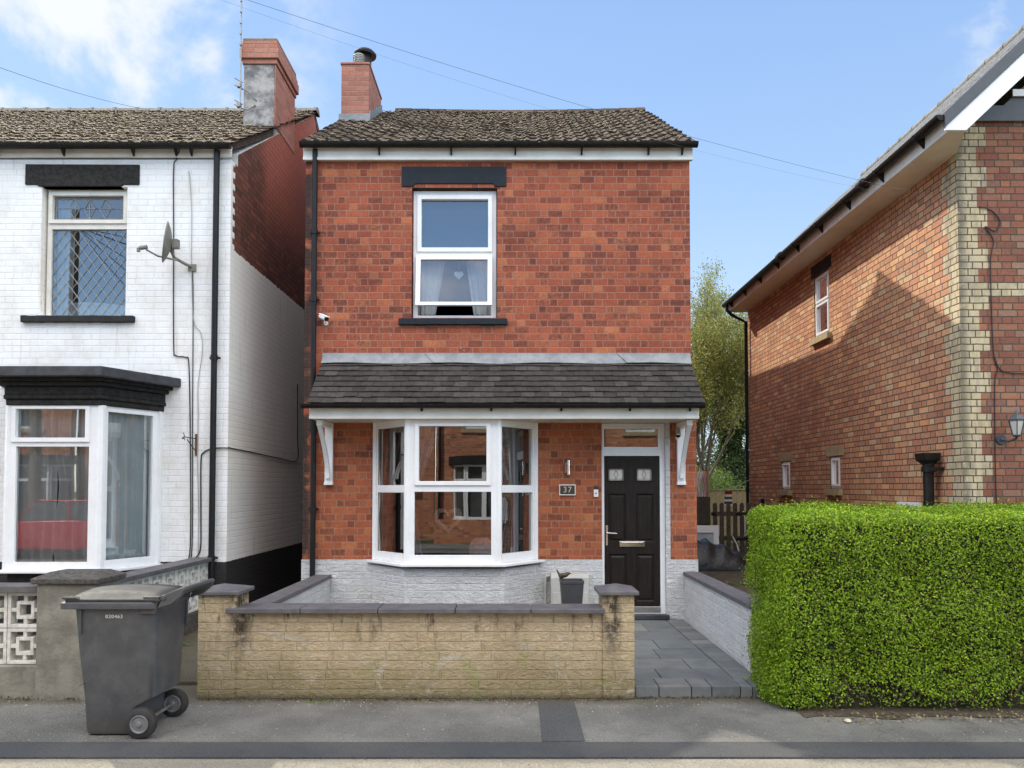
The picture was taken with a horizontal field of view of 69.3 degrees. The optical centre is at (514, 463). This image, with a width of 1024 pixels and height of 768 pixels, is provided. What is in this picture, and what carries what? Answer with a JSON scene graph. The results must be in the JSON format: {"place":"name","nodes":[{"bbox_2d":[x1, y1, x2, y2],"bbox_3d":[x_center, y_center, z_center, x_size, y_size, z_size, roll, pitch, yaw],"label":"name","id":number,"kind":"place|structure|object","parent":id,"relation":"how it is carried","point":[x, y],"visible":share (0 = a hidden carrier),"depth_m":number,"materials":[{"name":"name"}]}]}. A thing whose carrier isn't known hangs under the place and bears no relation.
{"place":"outdoors","nodes":[
{"label":"outdoors","id":0,"kind":"place"},
{"bbox_2d":[0,630,197,684],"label":"front yard","id":1,"kind":"structure","parent":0,"point":[189,663],"depth_m":7.44,"materials":[{"name":"concrete"}]},
{"bbox_2d":[0,38,319,634],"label":"white house","id":2,"kind":"structure","parent":1,"relation":"on","point":[109,171],"depth_m":9.52,"materials":[{"name":"brick"}]},
{"bbox_2d":[18,410,57,561],"bbox_3d":[-5.714,0.293,8.805,0.540,1.885,0.084,0,-2,0],"label":"curtain","id":3,"kind":"object","parent":2,"relation":"hanging from","point":[38,476],"visible":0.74,"depth_m":8.81,"materials":[{"name":"fabric"}]},
{"bbox_2d":[57,200,75,314],"bbox_3d":[-5.906,-2.685,9.745,0.240,1.560,0.055,0,-2,0],"label":"curtain","id":4,"kind":"object","parent":2,"relation":"hanging from","point":[67,249],"visible":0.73,"depth_m":9.75,"materials":[{"name":"white fabric"}]},
{"bbox_2d":[51,410,88,561],"bbox_3d":[-5.202,0.293,8.825,0.688,1.885,0.084,0,-2,0],"label":"curtain","id":5,"kind":"object","parent":2,"relation":"hanging from","point":[70,530],"visible":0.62,"depth_m":8.83,"materials":[{"name":"fabric"}]},
{"bbox_2d":[20,164,139,322],"bbox_3d":[-5.562,-2.824,9.554,1.466,2.056,0.210,0,-2,0],"label":"window","id":6,"kind":"structure","parent":2,"relation":"in","point":[51,176],"depth_m":9.57,"materials":[{"name":"white plastic"}]},
{"bbox_2d":[0,405,162,573],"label":"bay window","id":7,"kind":"structure","parent":2,"relation":"in","point":[96,416],"depth_m":8.67,"materials":[{"name":"white plastic"}]},
{"bbox_2d":[0,67,174,113],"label":"overhead wire","id":8,"kind":"object","parent":2,"relation":"attached to","point":[83,94],"visible":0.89,"depth_m":9.67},
{"bbox_2d":[65,302,124,315],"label":"net curtain","id":9,"kind":"object","parent":2,"relation":"hanging from","point":[91,309],"visible":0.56,"depth_m":9.70,"materials":[{"name":"white fabric"}]},
{"bbox_2d":[106,412,148,559],"bbox_3d":[-4.788,0.302,9.096,0.064,1.885,0.675,-1,-2,26],"label":"curtain","id":10,"kind":"object","parent":2,"relation":"hanging from","point":[127,489],"visible":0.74,"depth_m":9.14,"materials":[{"name":"grey fabric"}]},
{"bbox_2d":[136,221,196,270],"bbox_3d":[-4.337,-2.733,9.247,0.363,0.523,0.639,-1,-2,16],"label":"satellite dish","id":11,"kind":"object","parent":2,"relation":"attached to","point":[170,244],"visible":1,"depth_m":9.11,"materials":[{"name":"grey metal"}]},
{"bbox_2d":[173,149,190,557],"bbox_3d":[-4.247,-1.419,9.401,0.300,5.304,0.128,0,-2,0],"label":"cable","id":12,"kind":"object","parent":2,"relation":"attached to","point":[185,357],"visible":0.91,"depth_m":9.44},
{"bbox_2d":[182,433,196,455],"bbox_3d":[-4.066,-0.243,9.279,0.044,0.277,0.291,0,-2,10],"label":"hanging bracket","id":13,"kind":"object","parent":2,"relation":"attached to","point":[195,438],"visible":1,"depth_m":9.41,"materials":[{"name":"grey metal"}]},
{"bbox_2d":[191,271,193,557],"bbox_3d":[-4.126,-0.657,9.425,0.104,3.796,0.012,0,-2,0],"label":"cable","id":14,"kind":"object","parent":2,"relation":"attached to","point":[192,415],"visible":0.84,"depth_m":9.42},
{"bbox_2d":[188,171,202,556],"bbox_3d":[-4.089,-1.288,9.446,0.215,4.955,0.010,0,-2,0],"label":"cable","id":15,"kind":"object","parent":2,"relation":"attached to","point":[200,365],"visible":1,"depth_m":9.44,"materials":[{"name":"grey plastic"}]},
{"bbox_2d":[234,0,256,110],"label":"aerial mast","id":16,"kind":"object","parent":2,"relation":"attached to","point":[238,104],"visible":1,"depth_m":11.20,"materials":[{"name":"metal"}]},
{"bbox_2d":[196,384,298,556],"bbox_3d":[-3.849,-0.051,10.917,0.480,2.661,3.078,0,-2,0],"label":"cable","id":17,"kind":"object","parent":2,"relation":"attached to","point":[240,450],"visible":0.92,"depth_m":9.40,"materials":[{"name":"black plastic"}]},
{"bbox_2d":[120,557,211,636],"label":"screen wall","id":18,"kind":"structure","parent":1,"relation":"on","point":[186,572],"depth_m":8.57,"materials":[{"name":"concrete"}]},
{"bbox_2d":[251,575,331,603],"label":"side wall","id":19,"kind":"structure","parent":1,"relation":"on","point":[313,589],"depth_m":8.33,"materials":[{"name":"brick"}]},
{"bbox_2d":[299,47,704,620],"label":"brick house","id":20,"kind":"structure","parent":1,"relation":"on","point":[574,347],"depth_m":9.47,"materials":[{"name":"brick"}]},
{"bbox_2d":[318,313,329,325],"bbox_3d":[-2.407,-1.841,9.421,0.162,0.148,0.114,-1,-2,36],"label":"security camera","id":21,"kind":"object","parent":20,"relation":"attached to","point":[325,318],"visible":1,"depth_m":9.38,"materials":[{"name":"white plastic"}]},
{"bbox_2d":[378,427,403,551],"bbox_3d":[-1.535,0.344,9.354,0.380,1.689,0.061,0,-2,0],"label":"curtain","id":22,"kind":"object","parent":20,"relation":"hanging from","point":[390,444],"visible":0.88,"depth_m":9.36,"materials":[{"name":"grey fabric"}]},
{"bbox_2d":[415,427,438,554],"bbox_3d":[-1.139,0.337,9.154,0.420,1.689,0.061,0,-2,0],"label":"curtain","id":23,"kind":"object","parent":20,"relation":"hanging from","point":[427,437],"visible":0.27,"depth_m":9.16,"materials":[{"name":"grey fabric"}]},
{"bbox_2d":[419,261,444,314],"bbox_3d":[-1.089,-2.308,9.727,0.342,0.719,0.042,0,-2,0],"label":"curtain","id":24,"kind":"object","parent":20,"relation":"hanging from","point":[431,275],"visible":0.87,"depth_m":9.73,"materials":[{"name":"white fabric"}]},
{"bbox_2d":[434,508,461,533],"bbox_3d":[-0.808,0.697,8.952,0.348,0.321,0.044,0,-2,0],"label":"wicker heart","id":25,"kind":"object","parent":20,"relation":"hanging from","point":[457,511],"visible":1,"depth_m":8.94,"materials":[{"name":"brown wicker"}]},
{"bbox_2d":[398,167,506,324],"bbox_3d":[-0.788,-2.794,9.553,1.386,2.055,0.200,0,-2,0],"label":"window","id":26,"kind":"structure","parent":20,"relation":"in","point":[411,176],"depth_m":9.53,"materials":[{"name":"white plastic"}]},
{"bbox_2d":[422,202,487,246],"bbox_3d":[-0.776,-3.122,9.724,0.983,0.772,0.006,0,-2,0],"label":"roller blind","id":27,"kind":"object","parent":20,"relation":"attached to","point":[454,224],"visible":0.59,"depth_m":9.72,"materials":[{"name":"fabric"}]},
{"bbox_2d":[366,419,544,566],"bbox_3d":[-0.750,0.341,9.204,2.269,1.794,0.820,0,-2,0],"label":"bay window","id":28,"kind":"structure","parent":20,"relation":"in","point":[412,483],"depth_m":8.86,"materials":[{"name":"white plastic"}]},
{"bbox_2d":[454,271,463,278],"bbox_3d":[-0.730,-2.524,9.671,0.124,0.251,0.015,0,-2,0],"label":"hanging heart","id":29,"kind":"object","parent":20,"relation":"hanging from","point":[458,275],"visible":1,"depth_m":9.66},
{"bbox_2d":[466,261,490,314],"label":"curtain","id":30,"kind":"object","parent":20,"relation":"hanging from","point":[477,273],"visible":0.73,"depth_m":9.73,"materials":[{"name":"white fabric"}]},
{"bbox_2d":[469,537,490,554],"bbox_3d":[-0.417,1.087,9.289,0.320,0.320,0.140,0,-2,0],"label":"cushion","id":31,"kind":"object","parent":20,"relation":"in","point":[480,546],"visible":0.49,"depth_m":9.23,"materials":[{"name":"pink fabric"}]},
{"bbox_2d":[484,427,514,552],"bbox_3d":[-0.194,0.339,9.194,0.400,1.689,0.061,0,-2,0],"label":"curtain","id":32,"kind":"object","parent":20,"relation":"hanging from","point":[508,478],"visible":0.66,"depth_m":9.19,"materials":[{"name":"grey fabric"}]},
{"bbox_2d":[544,572,588,603],"bbox_3d":[0.643,1.657,9.240,0.551,0.581,0.215,0,-2,0],"label":"meter box","id":33,"kind":"object","parent":20,"relation":"attached to","point":[555,596],"visible":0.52,"depth_m":9.15,"materials":[{"name":"plastic"}]},
{"bbox_2d":[559,484,575,494],"bbox_3d":[0.667,0.333,9.394,0.212,0.138,0.019,0,-2,0],"label":"number plaque","id":34,"kind":"object","parent":20,"relation":"attached to","point":[567,489],"visible":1,"depth_m":9.39,"materials":[{"name":"black wood"}]},
{"bbox_2d":[565,460,569,474],"bbox_3d":[0.665,0.049,9.376,0.047,0.182,0.090,1,-2,-34],"label":"wall light","id":35,"kind":"object","parent":20,"relation":"attached to","point":[567,467],"visible":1,"depth_m":9.34,"materials":[{"name":"silver metal"}]},
{"bbox_2d":[594,486,597,496],"bbox_3d":[1.029,0.352,9.387,0.058,0.141,0.030,0,-2,0],"label":"doorbell","id":36,"kind":"object","parent":20,"relation":"attached to","point":[595,491],"visible":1,"depth_m":9.38,"materials":[{"name":"white plastic"}]},
{"bbox_2d":[604,456,659,606],"bbox_3d":[1.493,0.888,9.416,0.698,1.964,0.109,0,-2,0],"label":"door","id":37,"kind":"structure","parent":20,"relation":"in","point":[631,483],"depth_m":9.44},
{"bbox_2d":[675,427,680,439],"bbox_3d":[2.051,-0.382,9.302,0.064,0.163,0.159,0,-2,9],"label":"security camera","id":38,"kind":"object","parent":20,"relation":"attached to","point":[678,432],"visible":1,"depth_m":9.28,"materials":[{"name":"white plastic"}]},
{"bbox_2d":[559,578,583,603],"bbox_3d":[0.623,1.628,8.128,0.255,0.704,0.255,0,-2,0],"label":"planter","id":39,"kind":"object","parent":1,"relation":"on","point":[571,590],"visible":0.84,"depth_m":8.02,"materials":[{"name":"plastic"}]},
{"bbox_2d":[556,569,570,580],"bbox_3d":[0.533,1.210,8.044,0.161,0.127,0.064,0,-2,0],"label":"bird ornament","id":40,"kind":"object","parent":39,"relation":"on","point":[563,575],"visible":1,"depth_m":8.03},
{"bbox_2d":[0,685,1023,741],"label":"pavement","id":41,"kind":"structure","parent":0,"point":[767,721],"depth_m":5.48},
{"bbox_2d":[0,583,37,698],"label":"screen wall","id":42,"kind":"structure","parent":41,"relation":"on","point":[17,677],"depth_m":6.20,"materials":[{"name":"concrete"}]},
{"bbox_2d":[30,569,126,699],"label":"concrete pillar","id":43,"kind":"structure","parent":41,"relation":"on","point":[58,674],"depth_m":6.11,"materials":[{"name":"grey concrete"}]},
{"bbox_2d":[60,578,214,738],"bbox_3d":[-2.753,1.397,5.422,0.874,1.046,0.593,0,-2,0],"label":"wheelie bin","id":44,"kind":"object","parent":41,"relation":"on","point":[130,637],"visible":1,"depth_m":5.20,"materials":[{"name":"plastic"}]},
{"bbox_2d":[1,695,766,702],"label":"wall foot debris","id":45,"kind":"object","parent":41,"relation":"on","point":[477,699],"depth_m":6.08,"materials":[{"name":"soil"}]},
{"bbox_2d":[197,583,638,699],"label":"garden wall","id":46,"kind":"structure","parent":41,"relation":"on","point":[247,649],"depth_m":6.12,"materials":[{"name":"brick"}]},
{"bbox_2d":[0,700,1020,740],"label":"grit","id":47,"kind":"object","parent":41,"relation":"on","point":[437,712],"visible":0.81,"depth_m":5.85,"materials":[{"name":"grey gravel"}]},
{"bbox_2d":[538,699,584,740],"bbox_3d":[0.336,1.923,5.593,0.294,0.001,1.013,0,-2,0],"label":"pavement patch","id":48,"kind":"object","parent":41,"relation":"on","point":[557,723],"visible":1,"depth_m":5.51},
{"bbox_2d":[751,604,767,679],"bbox_3d":[2.237,1.617,6.518,0.205,0.720,0.335,0,-2,0],"label":"end post","id":49,"kind":"object","parent":41,"relation":"on","point":[758,640],"visible":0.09,"depth_m":6.49,"materials":[{"name":"concrete"}]},
{"bbox_2d":[793,707,1023,718],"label":"hedge bed","id":50,"kind":"object","parent":41,"relation":"on","point":[806,712],"visible":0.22,"depth_m":5.75,"materials":[{"name":"soil"}]},
{"bbox_2d":[739,495,1023,709],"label":"hedge","id":51,"kind":"object","parent":50,"relation":"on","point":[882,606],"visible":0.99,"depth_m":5.79,"materials":[{"name":"green plant"}]},
{"bbox_2d":[819,708,1023,723],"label":"leaf litter","id":52,"kind":"object","parent":41,"relation":"on","point":[1000,716],"visible":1,"depth_m":5.56,"materials":[{"name":"brown plant"}]},
{"bbox_2d":[0,759,1023,767],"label":"road","id":53,"kind":"structure","parent":0,"point":[511,763],"depth_m":4.72,"materials":[{"name":"grey asphalt"}]},
{"bbox_2d":[0,0,1023,468],"label":"sky","id":54,"kind":"structure","parent":0,"point":[830,86],"materials":[{"name":"blue"}]},
{"bbox_2d":[634,620,767,696],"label":"slab path","id":55,"kind":"structure","parent":0,"point":[677,658],"depth_m":6.88,"materials":[{"name":"grey stone"}]},
{"bbox_2d":[710,524,745,549],"bbox_3d":[17.517,3.325,53.169,24.965,0.400,73.500,0,-2,0],"label":"back garden","id":56,"kind":"object","parent":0,"point":[725,542],"depth_m":18.22,"materials":[{"name":"green plant"}]},
{"bbox_2d":[696,413,716,471],"bbox_3d":[6.102,-0.548,27.465,3.648,5.730,3.142,0,-2,0],"label":"bush","id":57,"kind":"object","parent":56,"relation":"on","point":[698,464],"visible":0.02,"depth_m":27.11,"materials":[{"name":"green plant"}]},
{"bbox_2d":[690,253,733,481],"bbox_3d":[6.583,-2.597,25.165,2.181,9.554,1.849,1,-2,-26],"label":"budding tree","id":58,"kind":"object","parent":56,"relation":"on","point":[703,447],"visible":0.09,"depth_m":25.30,"materials":[{"name":"green plant"}]},
{"bbox_2d":[690,263,748,496],"bbox_3d":[5.789,-1.778,20.545,3.541,7.600,3.107,-1,-2,27],"label":"budding tree","id":59,"kind":"object","parent":56,"relation":"on","point":[734,357],"visible":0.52,"depth_m":20.30,"materials":[{"name":"green plant"}]},
{"bbox_2d":[690,290,749,512],"bbox_3d":[7.280,-1.863,23.413,4.690,8.088,3.956,-1,-2,31],"label":"ivy tree","id":60,"kind":"object","parent":56,"relation":"on","point":[734,453],"visible":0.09,"depth_m":23.70,"materials":[{"name":"green plant"}]},
{"bbox_2d":[696,420,744,523],"bbox_3d":[7.543,0.209,29.000,5.735,4.328,3.780,0,-2,0],"label":"bush","id":61,"kind":"object","parent":56,"relation":"on","point":[714,455],"visible":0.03,"depth_m":29.16,"materials":[{"name":"green plant"}]},
{"bbox_2d":[701,466,749,522],"bbox_3d":[6.666,0.972,22.367,2.708,2.366,2.473,0,-2,0],"label":"garden shrub","id":62,"kind":"object","parent":56,"relation":"on","point":[721,483],"visible":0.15,"depth_m":22.04,"materials":[{"name":"green plant"}]},
{"bbox_2d":[698,543,762,596],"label":"side yard","id":63,"kind":"structure","parent":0,"point":[728,576],"depth_m":11.25,"materials":[{"name":"soil"}]},
{"bbox_2d":[697,497,709,525],"bbox_3d":[3.138,1.253,15.087,1.675,1.176,0.060,0,-2,0],"label":"board fence","id":64,"kind":"object","parent":63,"relation":"on","point":[703,510],"visible":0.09,"depth_m":15.07,"materials":[{"name":"brown wood"}]},
{"bbox_2d":[706,467,708,496],"bbox_3d":[3.946,0.951,15.112,0.042,1.781,0.070,0,-2,0],"label":"line post","id":65,"kind":"object","parent":63,"relation":"on","point":[707,470],"visible":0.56,"depth_m":15.10,"materials":[{"name":"brown wood"}]},
{"bbox_2d":[697,478,751,490],"bbox_3d":[3.982,0.470,16.551,1.238,0.267,2.594,1,-2,-24],"label":"washing line","id":66,"kind":"object","parent":65,"relation":"attached to","point":[722,487],"visible":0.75,"depth_m":15.54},
{"bbox_2d":[697,471,702,496],"bbox_3d":[4.003,0.475,16.193,0.232,0.607,0.087,0,-2,0],"label":"towel","id":67,"kind":"object","parent":66,"relation":"hanging from","point":[699,487],"visible":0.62,"depth_m":16.19,"materials":[{"name":"white fabric"}]},
{"bbox_2d":[702,471,706,496],"bbox_3d":[4.175,0.467,16.244,0.156,0.608,0.087,0,-2,0],"label":"towel","id":68,"kind":"object","parent":66,"relation":"hanging from","point":[704,476],"visible":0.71,"depth_m":16.25,"materials":[{"name":"pink fabric"}]},
{"bbox_2d":[724,491,732,505],"bbox_3d":[4.492,0.735,15.584,0.172,0.320,0.044,0,-2,0],"label":"peg hanger","id":69,"kind":"object","parent":66,"relation":"hanging from","point":[728,497],"visible":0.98,"depth_m":15.56,"materials":[{"name":"plastic"}]},
{"bbox_2d":[697,526,718,543],"bbox_3d":[3.396,1.355,13.488,0.631,0.453,0.050,0,-2,0],"label":"old window","id":70,"kind":"structure","parent":63,"relation":"on","point":[710,534],"depth_m":13.47,"materials":[{"name":"white plastic"}]},
{"bbox_2d":[683,572,757,671],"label":"side wall","id":71,"kind":"structure","parent":63,"relation":"on","point":[717,613],"depth_m":7.76,"materials":[{"name":"brick"}]},
{"bbox_2d":[697,537,747,570],"bbox_3d":[3.102,1.466,12.453,1.403,0.556,1.210,0,-2,0],"label":"tarpaulin","id":72,"kind":"object","parent":63,"relation":"on","point":[715,557],"visible":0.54,"depth_m":12.02,"materials":[{"name":"black plastic"}]},
{"bbox_2d":[698,489,749,535],"bbox_3d":[6.143,1.373,20.966,5.085,1.326,0.060,0,-2,0],"label":"board fence","id":73,"kind":"object","parent":63,"relation":"on","point":[738,496],"visible":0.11,"depth_m":20.98,"materials":[{"name":"brown wood"}]},
{"bbox_2d":[724,581,750,585],"bbox_3d":[3.204,1.665,10.143,1.625,0.120,0.716,0,-2,0],"label":"weed","id":74,"kind":"object","parent":63,"relation":"on","point":[729,583],"visible":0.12,"depth_m":10.26,"materials":[{"name":"green plant"}]},
{"bbox_2d":[739,516,745,547],"bbox_3d":[5.064,1.463,16.360,0.230,0.800,0.224,0,-2,0],"label":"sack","id":75,"kind":"object","parent":63,"relation":"on","point":[744,531],"visible":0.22,"depth_m":16.26,"materials":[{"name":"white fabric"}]},
{"bbox_2d":[759,499,763,539],"bbox_3d":[5.001,1.275,14.986,0.066,1.125,0.100,0,-2,0],"label":"gate post","id":76,"kind":"object","parent":63,"relation":"on","point":[761,501],"visible":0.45,"depth_m":14.95,"materials":[{"name":"black wood"}]},
{"bbox_2d":[711,503,757,551],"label":"picket gate","id":77,"kind":"structure","parent":76,"relation":"attached to","point":[728,514],"depth_m":14.97,"materials":[{"name":"brown wood"}]},
{"bbox_2d":[722,25,1023,549],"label":"gabled house","id":78,"kind":"structure","parent":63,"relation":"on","point":[870,368],"depth_m":9.53,"materials":[{"name":"brick"}]},
{"bbox_2d":[225,1,977,207],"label":"overhead wire","id":79,"kind":"object","parent":78,"relation":"attached to","point":[570,115],"visible":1,"depth_m":6.29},
{"bbox_2d":[249,0,974,205],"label":"overhead wire","id":80,"kind":"object","parent":78,"relation":"attached to","point":[588,107],"visible":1,"depth_m":6.33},
{"bbox_2d":[777,452,792,495],"bbox_3d":[5.065,0.194,13.766,0.190,0.793,0.683,0,-2,0],"label":"window","id":81,"kind":"structure","parent":78,"relation":"in","point":[788,456],"depth_m":13.78,"materials":[{"name":"white plastic"}]},
{"bbox_2d":[809,254,831,345],"bbox_3d":[5.065,-2.661,12.171,0.190,1.341,0.786,0,-2,0],"label":"window","id":82,"kind":"structure","parent":78,"relation":"in","point":[823,333],"depth_m":12.18,"materials":[{"name":"white plastic"}]},
{"bbox_2d":[824,445,843,495],"bbox_3d":[5.065,0.112,11.657,0.190,0.777,0.631,0,-2,0],"label":"window","id":83,"kind":"structure","parent":78,"relation":"in","point":[831,451],"depth_m":11.66,"materials":[{"name":"white plastic"}]},
{"bbox_2d":[897,502,921,518],"bbox_3d":[5.008,0.740,9.425,0.063,0.500,0.540,0,-2,0],"label":"meter cabinet","id":84,"kind":"object","parent":78,"relation":"attached to","point":[915,503],"visible":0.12,"depth_m":9.32,"materials":[{"name":"white plastic"}]},
{"bbox_2d":[914,453,943,510],"bbox_3d":[4.915,0.753,8.754,0.248,1.756,0.218,0,-2,0],"label":"soil pipe","id":85,"kind":"object","parent":78,"relation":"attached to","point":[928,462],"visible":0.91,"depth_m":8.72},
{"bbox_2d":[979,206,1000,503],"bbox_3d":[5.396,-1.208,8.363,0.239,3.436,0.012,0,-2,0],"label":"cable","id":86,"kind":"object","parent":78,"relation":"attached to","point":[986,227],"visible":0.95,"depth_m":8.37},
{"bbox_2d":[995,358,1023,373],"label":"cable","id":87,"kind":"object","parent":78,"relation":"attached to","point":[1007,372],"visible":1,"depth_m":8.35,"materials":[{"name":"black plastic"}]},
{"bbox_2d":[996,410,1023,444],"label":"wall lantern","id":88,"kind":"object","parent":78,"relation":"attached to","point":[1016,421],"depth_m":8.15,"materials":[{"name":"black metal"}]},
{"label":"ground","id":89,"kind":"structure","parent":0,"visible":0},
{"bbox_2d":[0,742,1023,758],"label":"kerb strip","id":90,"kind":"object","parent":89,"relation":"on","point":[511,750],"visible":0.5,"depth_m":4.92,"materials":[{"name":"grey concrete"}]}
]}

